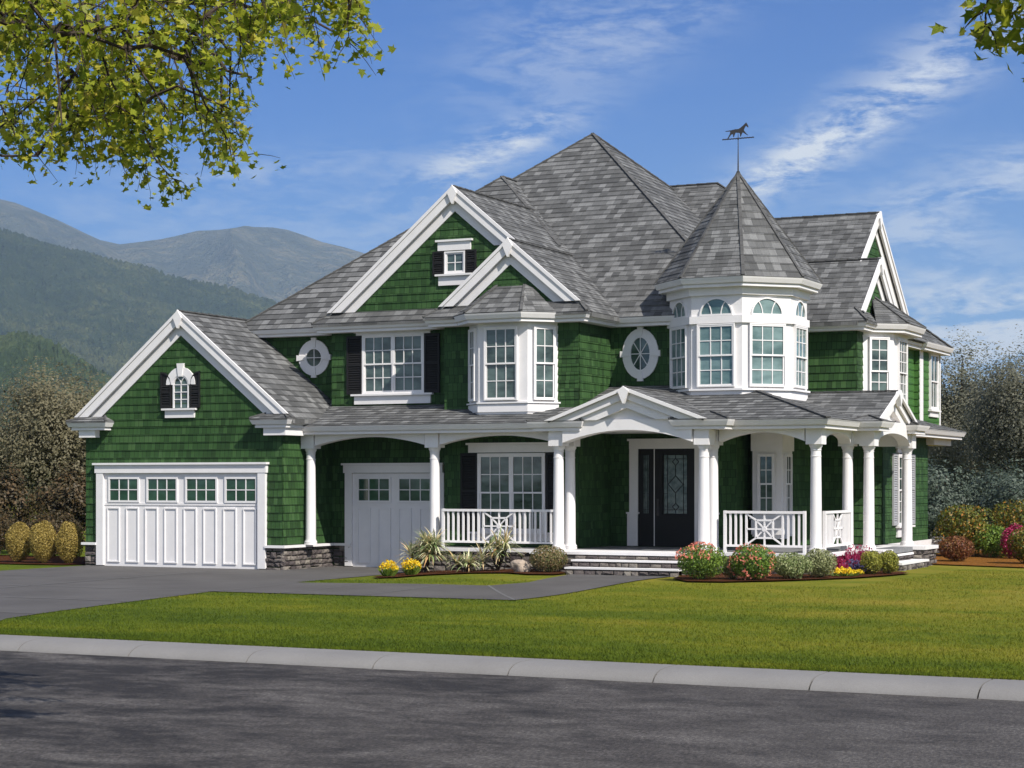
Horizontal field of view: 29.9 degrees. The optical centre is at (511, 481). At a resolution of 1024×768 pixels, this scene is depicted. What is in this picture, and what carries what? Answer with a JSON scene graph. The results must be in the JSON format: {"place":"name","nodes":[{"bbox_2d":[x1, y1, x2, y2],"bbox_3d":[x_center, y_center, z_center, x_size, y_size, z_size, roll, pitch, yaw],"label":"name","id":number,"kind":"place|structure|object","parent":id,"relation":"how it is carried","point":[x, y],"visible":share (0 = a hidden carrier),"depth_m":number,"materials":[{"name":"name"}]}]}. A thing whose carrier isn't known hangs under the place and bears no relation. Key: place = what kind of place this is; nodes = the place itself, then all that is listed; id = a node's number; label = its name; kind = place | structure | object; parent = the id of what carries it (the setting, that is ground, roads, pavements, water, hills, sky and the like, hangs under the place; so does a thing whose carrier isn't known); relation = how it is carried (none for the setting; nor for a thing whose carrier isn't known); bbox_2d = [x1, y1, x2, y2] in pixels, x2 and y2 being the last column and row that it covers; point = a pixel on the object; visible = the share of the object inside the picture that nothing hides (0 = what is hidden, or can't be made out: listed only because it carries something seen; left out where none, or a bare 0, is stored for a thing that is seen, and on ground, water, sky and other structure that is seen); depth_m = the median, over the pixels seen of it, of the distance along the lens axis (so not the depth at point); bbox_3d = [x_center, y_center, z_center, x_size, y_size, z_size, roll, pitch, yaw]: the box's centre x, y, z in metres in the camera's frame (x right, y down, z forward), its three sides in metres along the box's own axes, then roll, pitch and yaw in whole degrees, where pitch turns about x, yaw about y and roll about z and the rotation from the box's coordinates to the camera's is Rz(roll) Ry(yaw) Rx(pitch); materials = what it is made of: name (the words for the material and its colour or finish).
{"place":"outdoors","nodes":[
{"label":"outdoors","id":0,"kind":"place"},
{"bbox_2d":[0,0,395,209],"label":"plane tree","id":1,"kind":"object","parent":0,"point":[113,112],"visible":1,"depth_m":14.66,"materials":[{"name":"green plant"}]},
{"bbox_2d":[0,565,403,619],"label":"driveway","id":2,"kind":"structure","parent":0,"point":[44,596],"depth_m":39.93,"materials":[{"name":"concrete"}]},
{"bbox_2d":[0,584,203,590],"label":"joint line","id":3,"kind":"object","parent":2,"relation":"on","point":[103,587],"visible":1,"depth_m":37.87,"materials":[{"name":"grey concrete"}]},
{"bbox_2d":[2,569,227,587],"bbox_3d":[-10.040,2.090,37.916,0.048,0.001,17.828,0,0,23],"label":"joint line","id":4,"kind":"object","parent":2,"relation":"on","point":[114,578],"visible":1,"depth_m":40.97,"materials":[{"name":"grey concrete"}]},
{"bbox_2d":[213,574,669,599],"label":"path","id":5,"kind":"structure","parent":0,"point":[569,583],"depth_m":37.27,"materials":[{"name":"concrete"}]},
{"bbox_2d":[362,584,440,594],"bbox_3d":[-2.102,2.068,36.853,0.048,0.044,3.250,0,0,26],"label":"joint line","id":6,"kind":"object","parent":5,"relation":"on","point":[400,590],"visible":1,"depth_m":36.89,"materials":[{"name":"grey concrete"}]},
{"bbox_2d":[487,585,514,599],"bbox_3d":[-0.212,2.067,35.915,0.048,0.044,3.955,0,0,-7],"label":"joint line","id":7,"kind":"object","parent":5,"relation":"on","point":[500,592],"visible":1,"depth_m":36.07,"materials":[{"name":"grey concrete"}]},
{"bbox_2d":[0,199,947,412],"bbox_3d":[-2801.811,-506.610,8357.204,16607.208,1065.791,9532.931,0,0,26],"label":"mountain range","id":8,"kind":"structure","parent":0,"point":[277,265],"depth_m":6234.08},
{"bbox_2d":[0,227,999,441],"bbox_3d":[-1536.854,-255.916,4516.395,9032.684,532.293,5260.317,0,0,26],"label":"forested mountain","id":9,"kind":"structure","parent":0,"point":[110,316],"depth_m":3220.75,"materials":[{"name":"green plant"}]},
{"bbox_2d":[0,330,1021,485],"bbox_3d":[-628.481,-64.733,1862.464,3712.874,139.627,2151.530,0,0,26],"label":"foothill","id":10,"kind":"structure","parent":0,"point":[17,348],"depth_m":1349.54,"materials":[{"name":"green plant"}]},
{"bbox_2d":[0,651,1023,767],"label":"road","id":11,"kind":"structure","parent":0,"point":[58,710],"depth_m":17.95,"materials":[{"name":"grey asphalt"}]},
{"bbox_2d":[0,635,1023,700],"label":"curb","id":12,"kind":"structure","parent":11,"relation":"on","point":[952,687],"depth_m":22.23,"materials":[{"name":"concrete"}]},
{"bbox_2d":[0,505,1023,679],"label":"lawn","id":13,"kind":"structure","parent":0,"point":[839,583],"depth_m":30.71,"materials":[{"name":"green plant"}]},
{"bbox_2d":[0,433,25,487],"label":"broad tree","id":14,"kind":"object","parent":13,"relation":"on","point":[3,468],"visible":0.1,"depth_m":61.60,"materials":[{"name":"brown plant"}]},
{"bbox_2d":[0,459,37,553],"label":"russet tree","id":15,"kind":"object","parent":13,"relation":"on","point":[10,491],"visible":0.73,"depth_m":55.74,"materials":[{"name":"brown plant"}]},
{"bbox_2d":[0,555,85,563],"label":"mulch bed","id":16,"kind":"object","parent":13,"relation":"on","point":[30,559],"visible":0.38,"depth_m":50.02,"materials":[{"name":"brown soil"}]},
{"bbox_2d":[0,509,21,550],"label":"dark bush","id":17,"kind":"object","parent":16,"relation":"on","point":[4,528],"visible":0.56,"depth_m":53.71,"materials":[{"name":"brown plant"}]},
{"bbox_2d":[5,521,31,561],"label":"golden bush","id":18,"kind":"object","parent":16,"relation":"on","point":[19,544],"visible":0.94,"depth_m":49.37,"materials":[{"name":"yellow plant"}]},
{"bbox_2d":[29,520,55,562],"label":"golden bush","id":19,"kind":"object","parent":16,"relation":"on","point":[45,534],"visible":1,"depth_m":48.90,"materials":[{"name":"yellow plant"}]},
{"bbox_2d":[21,509,85,556],"bbox_3d":[-12.743,1.438,53.298,1.885,1.361,1.696,0,0,-24],"label":"dark bush","id":20,"kind":"object","parent":16,"relation":"on","point":[55,522],"visible":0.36,"depth_m":53.05,"materials":[{"name":"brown plant"}]},
{"bbox_2d":[55,521,82,564],"bbox_3d":[-11.279,1.558,48.864,0.722,1.113,0.720,0,0,26],"label":"golden bush","id":21,"kind":"object","parent":16,"relation":"on","point":[67,550],"visible":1,"depth_m":48.71,"materials":[{"name":"yellow plant"}]},
{"bbox_2d":[21,460,85,540],"bbox_3d":[-13.115,0.858,56.754,2.449,2.994,2.414,0,0,6],"label":"russet tree","id":22,"kind":"object","parent":13,"relation":"on","point":[74,495],"visible":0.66,"depth_m":56.14,"materials":[{"name":"brown plant"}]},
{"bbox_2d":[0,356,115,522],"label":"broad tree","id":23,"kind":"object","parent":13,"relation":"on","point":[45,446],"visible":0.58,"depth_m":60.55,"materials":[{"name":"green plant"}]},
{"bbox_2d":[373,569,565,576],"bbox_3d":[-0.890,2.019,42.076,4.400,0.105,3.600,0,0,26],"label":"mulch bed","id":24,"kind":"object","parent":13,"relation":"on","point":[532,571],"visible":0.81,"depth_m":42.35,"materials":[{"name":"brown soil"}]},
{"bbox_2d":[377,559,398,575],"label":"yellow flowers","id":25,"kind":"object","parent":24,"relation":"on","point":[394,569],"visible":1,"depth_m":41.53,"materials":[{"name":"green plant"}]},
{"bbox_2d":[401,558,421,574],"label":"yellow flowers","id":26,"kind":"object","parent":24,"relation":"on","point":[408,569],"visible":0.97,"depth_m":41.96,"materials":[{"name":"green plant"}]},
{"bbox_2d":[394,527,452,571],"bbox_3d":[-1.978,1.564,43.540,1.612,1.121,1.393,0,0,26],"label":"striped blade plant","id":27,"kind":"object","parent":24,"relation":"on","point":[428,547],"visible":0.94,"depth_m":43.30,"materials":[{"name":"green plant"}]},
{"bbox_2d":[446,550,484,573],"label":"striped blade plant","id":28,"kind":"object","parent":24,"relation":"on","point":[468,561],"visible":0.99,"depth_m":42.66,"materials":[{"name":"green plant"}]},
{"bbox_2d":[462,526,524,570],"bbox_3d":[-0.254,1.467,42.883,1.427,1.135,1.270,0,0,40],"label":"striped blade plant","id":29,"kind":"object","parent":24,"relation":"on","point":[499,552],"visible":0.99,"depth_m":42.79,"materials":[{"name":"green plant"}]},
{"bbox_2d":[510,559,530,573],"bbox_3d":[0.214,1.895,41.981,0.385,0.390,0.454,0,0,-44],"label":"boulder","id":30,"kind":"object","parent":24,"relation":"on","point":[518,565],"visible":0.76,"depth_m":41.84,"materials":[{"name":"beige stone"}]},
{"bbox_2d":[529,545,567,571],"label":"clipped bush","id":31,"kind":"object","parent":24,"relation":"on","point":[544,562],"visible":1,"depth_m":41.58,"materials":[{"name":"green plant"}]},
{"bbox_2d":[65,132,965,576],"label":"house","id":32,"kind":"structure","parent":13,"relation":"on","point":[593,354],"depth_m":46.01,"materials":[{"name":"green wood"}]},
{"bbox_2d":[161,363,197,417],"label":"arched window","id":33,"kind":"structure","parent":32,"relation":"in","point":[180,373],"depth_m":46.94,"materials":[{"name":"white paint"}]},
{"bbox_2d":[104,473,256,568],"bbox_3d":[-8.132,0.946,46.960,4.600,2.330,0.060,0,0,26],"label":"garage door","id":34,"kind":"structure","parent":32,"relation":"in","point":[185,520],"depth_m":46.94,"materials":[{"name":"white paint"}]},
{"bbox_2d":[296,338,331,377],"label":"round window","id":35,"kind":"structure","parent":32,"relation":"in","point":[314,356],"depth_m":48.48,"materials":[{"name":"white paint"}]},
{"bbox_2d":[353,473,429,567],"bbox_3d":[-2.841,0.951,46.882,2.440,2.320,0.060,0,0,26],"label":"garage door","id":36,"kind":"structure","parent":32,"relation":"in","point":[389,508],"depth_m":46.98,"materials":[{"name":"white paint"}]},
{"bbox_2d":[350,330,433,404],"bbox_3d":[-2.942,-2.814,46.903,2.280,1.810,0.120,0,0,26],"label":"window","id":37,"kind":"structure","parent":32,"relation":"in","point":[392,361],"depth_m":46.88,"materials":[{"name":"white paint"}]},
{"bbox_2d":[435,238,472,285],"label":"window","id":38,"kind":"structure","parent":32,"relation":"in","point":[454,261],"depth_m":46.15,"materials":[{"name":"white paint"}]},
{"bbox_2d":[468,328,476,401],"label":"window","id":39,"kind":"structure","parent":32,"relation":"in","point":[472,333],"depth_m":45.04,"materials":[{"name":"white paint"}]},
{"bbox_2d":[484,326,517,400],"bbox_3d":[-0.256,-2.739,44.395,0.860,1.700,0.075,0,0,26],"label":"window","id":40,"kind":"structure","parent":32,"relation":"in","point":[500,343],"depth_m":44.40,"materials":[{"name":"white paint"}]},
{"bbox_2d":[465,442,553,540],"bbox_3d":[0.016,0.231,44.904,2.450,2.300,0.120,0,0,26],"label":"window","id":41,"kind":"structure","parent":32,"relation":"in","point":[512,480],"depth_m":44.92,"materials":[{"name":"white paint"}]},
{"bbox_2d":[467,322,560,414],"bbox_3d":[-0.015,-2.619,44.872,2.463,2.200,1.105,0,0,26],"label":"bay window","id":42,"kind":"structure","parent":32,"relation":"in","point":[525,404],"depth_m":44.28,"materials":[{"name":"white paint"}]},
{"bbox_2d":[533,326,555,399],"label":"window","id":43,"kind":"structure","parent":32,"relation":"in","point":[544,337],"depth_m":44.27,"materials":[{"name":"white paint"}]},
{"bbox_2d":[620,326,660,380],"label":"round window","id":44,"kind":"structure","parent":32,"relation":"in","point":[640,353],"depth_m":45.49,"materials":[{"name":"white paint"}]},
{"bbox_2d":[655,448,693,546],"bbox_3d":[3.835,0.371,45.103,1.000,2.300,0.116,0,0,26],"label":"front door","id":45,"kind":"structure","parent":32,"relation":"in","point":[674,468],"depth_m":45.09,"materials":[{"name":"grey paint"}]},
{"bbox_2d":[670,325,687,388],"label":"window","id":46,"kind":"structure","parent":32,"relation":"in","point":[678,335],"depth_m":44.52,"materials":[{"name":"white paint"}]},
{"bbox_2d":[672,301,686,319],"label":"arched window","id":47,"kind":"structure","parent":32,"relation":"in","point":[680,310],"depth_m":44.48,"materials":[{"name":"glass"}]},
{"bbox_2d":[697,323,734,386],"bbox_3d":[4.646,-2.879,43.640,0.906,1.440,0.075,0,0,26],"label":"window","id":48,"kind":"structure","parent":32,"relation":"in","point":[715,342],"depth_m":43.64,"materials":[{"name":"glass"}]},
{"bbox_2d":[699,298,732,315],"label":"arched window","id":49,"kind":"structure","parent":32,"relation":"in","point":[713,306],"depth_m":43.66,"materials":[{"name":"glass"}]},
{"bbox_2d":[722,123,753,170],"bbox_3d":[5.311,-7.825,45.004,0.786,1.193,0.068,0,0,26],"label":"weather vane","id":50,"kind":"object","parent":32,"relation":"on","point":[739,130],"visible":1,"depth_m":44.99,"materials":[{"name":"metal"}]},
{"bbox_2d":[757,454,774,510],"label":"window","id":51,"kind":"structure","parent":32,"relation":"in","point":[765,462],"depth_m":44.61,"materials":[{"name":"glass"}]},
{"bbox_2d":[751,297,782,315],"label":"arched window","id":52,"kind":"structure","parent":32,"relation":"in","point":[769,306],"depth_m":43.58,"materials":[{"name":"glass"}]},
{"bbox_2d":[749,323,785,386],"bbox_3d":[5.805,-2.879,43.569,0.906,1.440,0.075,0,0,-19],"label":"window","id":53,"kind":"structure","parent":32,"relation":"in","point":[767,341],"depth_m":43.57,"materials":[{"name":"glass"}]},
{"bbox_2d":[749,451,791,538],"bbox_3d":[6.126,0.056,45.021,0.820,2.550,0.955,0,0,26],"label":"bay window","id":54,"kind":"structure","parent":32,"relation":"in","point":[778,454],"depth_m":44.59,"materials":[{"name":"white paint"}]},
{"bbox_2d":[783,454,792,510],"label":"window","id":55,"kind":"structure","parent":32,"relation":"in","point":[787,458],"depth_m":44.78,"materials":[{"name":"white paint"}]},
{"bbox_2d":[794,300,805,318],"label":"arched window","id":56,"kind":"structure","parent":32,"relation":"in","point":[799,309],"depth_m":44.33,"materials":[{"name":"white paint"}]},
{"bbox_2d":[793,325,807,388],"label":"window","id":57,"kind":"structure","parent":32,"relation":"in","point":[800,333],"depth_m":44.33,"materials":[{"name":"white paint"}]},
{"bbox_2d":[868,337,889,390],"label":"window","id":58,"kind":"structure","parent":32,"relation":"in","point":[878,347],"depth_m":47.28,"materials":[{"name":"white paint"}]},
{"bbox_2d":[863,332,906,389],"bbox_3d":[9.413,-2.594,48.277,0.885,2.250,2.791,0,0,26],"label":"bay window","id":59,"kind":"structure","parent":32,"relation":"in","point":[893,337],"depth_m":47.43,"materials":[{"name":"white paint"}]},
{"bbox_2d":[897,338,907,403],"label":"window","id":60,"kind":"structure","parent":32,"relation":"in","point":[902,345],"depth_m":48.17,"materials":[{"name":"white paint"}]},
{"bbox_2d":[895,447,914,536],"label":"window","id":61,"kind":"structure","parent":32,"relation":"in","point":[899,527],"depth_m":47.62,"materials":[{"name":"white paint"}]},
{"bbox_2d":[928,352,940,417],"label":"window","id":62,"kind":"structure","parent":32,"relation":"in","point":[933,410],"depth_m":55.10,"materials":[{"name":"white paint"}]},
{"bbox_2d":[675,571,906,580],"bbox_3d":[5.949,1.970,40.264,5.930,0.008,3.477,0,0,-17],"label":"mulch bed","id":63,"kind":"object","parent":13,"relation":"on","point":[720,577],"visible":0.62,"depth_m":39.35,"materials":[{"name":"brown soil"}]},
{"bbox_2d":[675,541,726,578],"bbox_3d":[3.826,1.600,38.710,1.048,0.816,1.105,0,0,-8],"label":"coral flower bush","id":64,"kind":"object","parent":63,"relation":"on","point":[699,558],"visible":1,"depth_m":38.51,"materials":[{"name":"green plant"}]},
{"bbox_2d":[720,555,739,578],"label":"bush","id":65,"kind":"object","parent":63,"relation":"on","point":[727,570],"visible":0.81,"depth_m":38.72,"materials":[{"name":"green plant"}]},
{"bbox_2d":[727,543,776,579],"bbox_3d":[4.834,1.617,38.504,0.972,0.782,0.965,0,0,26],"label":"coral flower bush","id":66,"kind":"object","parent":63,"relation":"on","point":[755,569],"visible":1,"depth_m":38.32,"materials":[{"name":"green plant"}]},
{"bbox_2d":[771,552,813,578],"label":"pale bush","id":67,"kind":"object","parent":63,"relation":"on","point":[791,566],"visible":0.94,"depth_m":38.79,"materials":[{"name":"green plant"}]},
{"bbox_2d":[804,548,837,577],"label":"sage bush","id":68,"kind":"object","parent":63,"relation":"on","point":[823,560],"visible":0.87,"depth_m":39.23,"materials":[{"name":"green plant"}]},
{"bbox_2d":[832,554,848,574],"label":"magenta plants","id":69,"kind":"object","parent":63,"relation":"on","point":[840,562],"visible":0.37,"depth_m":40.65,"materials":[{"name":"pink plant"}]},
{"bbox_2d":[825,566,863,575],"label":"yellow flowers","id":70,"kind":"object","parent":63,"relation":"on","point":[842,571],"visible":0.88,"depth_m":39.91,"materials":[{"name":"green plant"}]},
{"bbox_2d":[840,544,879,569],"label":"magenta plants","id":71,"kind":"object","parent":63,"relation":"on","point":[857,555],"visible":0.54,"depth_m":41.57,"materials":[{"name":"pink plant"}]},
{"bbox_2d":[844,559,883,573],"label":"purple plants","id":72,"kind":"object","parent":63,"relation":"on","point":[857,565],"visible":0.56,"depth_m":40.86,"materials":[{"name":"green plant"}]},
{"bbox_2d":[860,550,882,573],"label":"olive bush","id":73,"kind":"object","parent":63,"relation":"on","point":[871,560],"visible":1,"depth_m":40.70,"materials":[{"name":"green plant"}]},
{"bbox_2d":[879,550,898,573],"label":"olive bush","id":74,"kind":"object","parent":63,"relation":"on","point":[889,557],"visible":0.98,"depth_m":40.93,"materials":[{"name":"green plant"}]},
{"bbox_2d":[928,457,1013,538],"bbox_3d":[14.844,0.792,65.622,5.153,3.319,5.301,0,0,16],"label":"thicket tree","id":75,"kind":"object","parent":13,"relation":"on","point":[942,499],"visible":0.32,"depth_m":64.63,"materials":[{"name":"green plant"}]},
{"bbox_2d":[928,325,1021,496],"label":"dark tree","id":76,"kind":"object","parent":13,"relation":"on","point":[948,406],"visible":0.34,"depth_m":70.57,"materials":[{"name":"green plant"}]},
{"bbox_2d":[933,550,1023,566],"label":"leaf litter","id":77,"kind":"object","parent":13,"relation":"on","point":[986,560],"visible":0.34,"depth_m":47.37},
{"bbox_2d":[937,535,974,560],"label":"russet bush","id":78,"kind":"object","parent":77,"relation":"on","point":[954,548],"visible":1,"depth_m":47.35,"materials":[{"name":"brown plant"}]},
{"bbox_2d":[929,518,989,549],"bbox_3d":[12.443,1.472,53.031,1.715,1.070,1.755,0,0,26],"label":"dark bush","id":79,"kind":"object","parent":77,"relation":"on","point":[943,533],"visible":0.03,"depth_m":53.07,"materials":[{"name":"green plant"}]},
{"bbox_2d":[932,504,1002,555],"bbox_3d":[12.055,1.297,50.721,1.791,1.422,1.756,0,0,26],"label":"autumn bush","id":80,"kind":"object","parent":77,"relation":"on","point":[952,526],"visible":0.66,"depth_m":50.41,"materials":[{"name":"green plant"}]},
{"bbox_2d":[972,524,1006,556],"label":"green bush","id":81,"kind":"object","parent":77,"relation":"on","point":[993,536],"visible":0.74,"depth_m":49.97,"materials":[{"name":"green plant"}]},
{"bbox_2d":[992,499,1023,530],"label":"autumn bush","id":82,"kind":"object","parent":77,"relation":"on","point":[1014,516],"visible":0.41,"depth_m":50.57,"materials":[{"name":"yellow plant"}]},
{"bbox_2d":[999,523,1022,558],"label":"pink bush","id":83,"kind":"object","parent":77,"relation":"on","point":[1005,537],"visible":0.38,"depth_m":49.14,"materials":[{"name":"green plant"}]},
{"bbox_2d":[1006,527,1023,562],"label":"autumn bush","id":84,"kind":"object","parent":77,"relation":"on","point":[1018,543],"visible":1,"depth_m":46.01,"materials":[{"name":"green plant"}]},
{"bbox_2d":[946,324,1023,483],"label":"dark tree","id":85,"kind":"object","parent":13,"relation":"on","point":[1002,420],"visible":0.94,"depth_m":65.66,"materials":[{"name":"green plant"}]},
{"bbox_2d":[953,458,1023,533],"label":"thicket tree","id":86,"kind":"object","parent":13,"relation":"on","point":[1014,491],"visible":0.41,"depth_m":61.40,"materials":[{"name":"green plant"}]},
{"bbox_2d":[0,0,1023,402],"label":"sky","id":87,"kind":"structure","parent":0,"point":[847,106],"materials":[{"name":"blue"}]},
{"bbox_2d":[928,0,1023,82],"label":"plane tree","id":88,"kind":"object","parent":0,"point":[1003,12],"visible":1,"depth_m":6.91,"materials":[{"name":"green plant"}]}
]}

